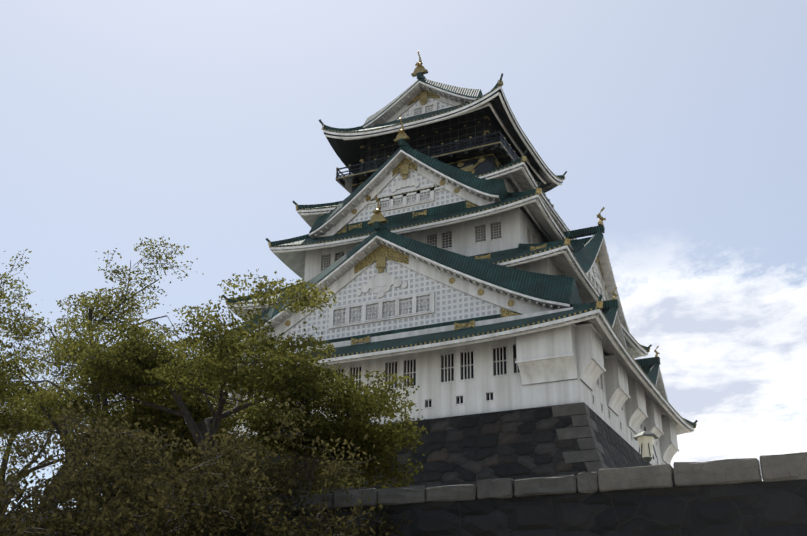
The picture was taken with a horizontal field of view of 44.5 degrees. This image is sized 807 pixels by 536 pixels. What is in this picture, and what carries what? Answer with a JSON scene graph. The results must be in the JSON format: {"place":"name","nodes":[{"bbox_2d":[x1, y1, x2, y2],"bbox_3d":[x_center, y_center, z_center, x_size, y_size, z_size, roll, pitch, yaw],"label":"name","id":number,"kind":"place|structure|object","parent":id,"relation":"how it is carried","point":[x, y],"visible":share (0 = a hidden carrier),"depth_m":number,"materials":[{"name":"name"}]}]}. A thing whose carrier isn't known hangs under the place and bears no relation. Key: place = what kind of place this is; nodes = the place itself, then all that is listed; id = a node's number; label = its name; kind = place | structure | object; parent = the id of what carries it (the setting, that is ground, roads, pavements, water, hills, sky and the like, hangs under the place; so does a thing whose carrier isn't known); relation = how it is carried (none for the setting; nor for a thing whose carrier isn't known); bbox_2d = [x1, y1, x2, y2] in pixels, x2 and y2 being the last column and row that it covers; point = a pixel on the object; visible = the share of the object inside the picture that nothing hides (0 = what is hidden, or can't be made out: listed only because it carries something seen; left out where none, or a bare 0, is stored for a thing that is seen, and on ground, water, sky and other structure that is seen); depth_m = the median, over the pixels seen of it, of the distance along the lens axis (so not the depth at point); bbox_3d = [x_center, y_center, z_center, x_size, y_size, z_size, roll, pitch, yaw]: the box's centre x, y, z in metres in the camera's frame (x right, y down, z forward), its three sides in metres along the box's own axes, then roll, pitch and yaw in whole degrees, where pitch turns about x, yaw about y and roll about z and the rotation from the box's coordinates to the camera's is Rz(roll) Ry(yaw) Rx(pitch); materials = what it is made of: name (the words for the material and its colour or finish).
{"place":"outdoors","nodes":[
{"label":"outdoors","id":0,"kind":"place"},
{"bbox_2d":[0,498,57,535],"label":"bush","id":1,"kind":"object","parent":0,"point":[4,524],"depth_m":29.77,"materials":[{"name":"green plant"}]},
{"bbox_2d":[0,401,178,530],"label":"tree","id":2,"kind":"object","parent":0,"point":[15,461],"depth_m":36.25,"materials":[{"name":"green plant"}]},
{"bbox_2d":[0,313,187,514],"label":"tree","id":3,"kind":"object","parent":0,"point":[46,419],"depth_m":63.19,"materials":[{"name":"green plant"}]},
{"bbox_2d":[0,415,276,535],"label":"bush","id":4,"kind":"object","parent":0,"point":[162,514],"depth_m":26.31,"materials":[{"name":"green plant"}]},
{"bbox_2d":[0,0,806,513],"label":"sky","id":5,"kind":"structure","parent":0,"point":[195,124],"materials":[{"name":"blue"}]},
{"bbox_2d":[187,73,697,464],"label":"castle tower","id":6,"kind":"structure","parent":0,"point":[576,353],"depth_m":89.13,"materials":[{"name":"white paint"}]},
{"bbox_2d":[219,51,667,414],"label":"castle gables","id":7,"kind":"object","parent":6,"relation":"attached to","point":[382,279],"visible":0.75,"depth_m":90.58,"materials":[{"name":"white paint"}]},
{"bbox_3d":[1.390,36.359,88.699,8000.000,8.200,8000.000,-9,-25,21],"label":"ground","id":8,"kind":"structure","parent":0,"visible":0},
{"bbox_2d":[0,236,251,510],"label":"tree","id":9,"kind":"object","parent":8,"relation":"on","point":[27,330],"depth_m":55.21,"materials":[{"name":"green plant"}]},
{"bbox_2d":[54,386,239,496],"bbox_3d":[-13.793,10.934,54.018,15.616,10.339,9.813,-38,-45,55],"label":"tree","id":10,"kind":"object","parent":8,"relation":"on","point":[169,426],"depth_m":50.44,"materials":[{"name":"green plant"}]},
{"bbox_2d":[28,393,285,535],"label":"bush","id":11,"kind":"object","parent":8,"relation":"on","point":[137,444],"depth_m":30.16,"materials":[{"name":"green plant"}]},
{"bbox_2d":[6,269,368,494],"bbox_3d":[-8.711,8.172,48.907,16.421,11.365,16.835,-10,-26,23],"label":"tree","id":12,"kind":"object","parent":8,"relation":"on","point":[131,367],"depth_m":45.75,"materials":[{"name":"green plant"}]},
{"bbox_2d":[0,392,417,535],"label":"bush","id":13,"kind":"object","parent":8,"relation":"on","point":[286,471],"depth_m":35.11,"materials":[{"name":"green plant"}]},
{"bbox_2d":[236,488,382,535],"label":"bush","id":14,"kind":"object","parent":8,"relation":"on","point":[284,527],"depth_m":30.86,"materials":[{"name":"green plant"}]},
{"bbox_2d":[238,355,427,495],"bbox_3d":[-3.178,7.751,42.279,8.599,7.324,9.741,-10,-26,23],"label":"tree","id":15,"kind":"object","parent":8,"relation":"on","point":[358,428],"depth_m":41.51,"materials":[{"name":"green plant"}]},
{"bbox_2d":[1,479,806,535],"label":"moat wall","id":16,"kind":"structure","parent":8,"relation":"on","point":[764,508],"depth_m":33.57,"materials":[{"name":"stone"}]},
{"bbox_2d":[0,452,806,527],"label":"cap stones","id":17,"kind":"object","parent":16,"relation":"on","point":[785,467],"visible":0.5,"depth_m":34.26,"materials":[{"name":"stone"}]},
{"bbox_2d":[226,402,650,493],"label":"stone base","id":18,"kind":"object","parent":8,"relation":"on","point":[475,448],"visible":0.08,"depth_m":76.68,"materials":[{"name":"grey stone"}]},
{"bbox_2d":[551,402,608,477],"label":"stone corner blocks","id":19,"kind":"structure","parent":8,"relation":"on","point":[592,443],"depth_m":73.93,"materials":[{"name":"stone"}]},
{"bbox_2d":[633,426,658,465],"bbox_3d":[10.506,9.077,42.130,1.010,4.709,1.166,-10,-26,23],"label":"lantern","id":20,"kind":"object","parent":8,"relation":"on","point":[645,439],"visible":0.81,"depth_m":42.51,"materials":[{"name":"beige glass"}]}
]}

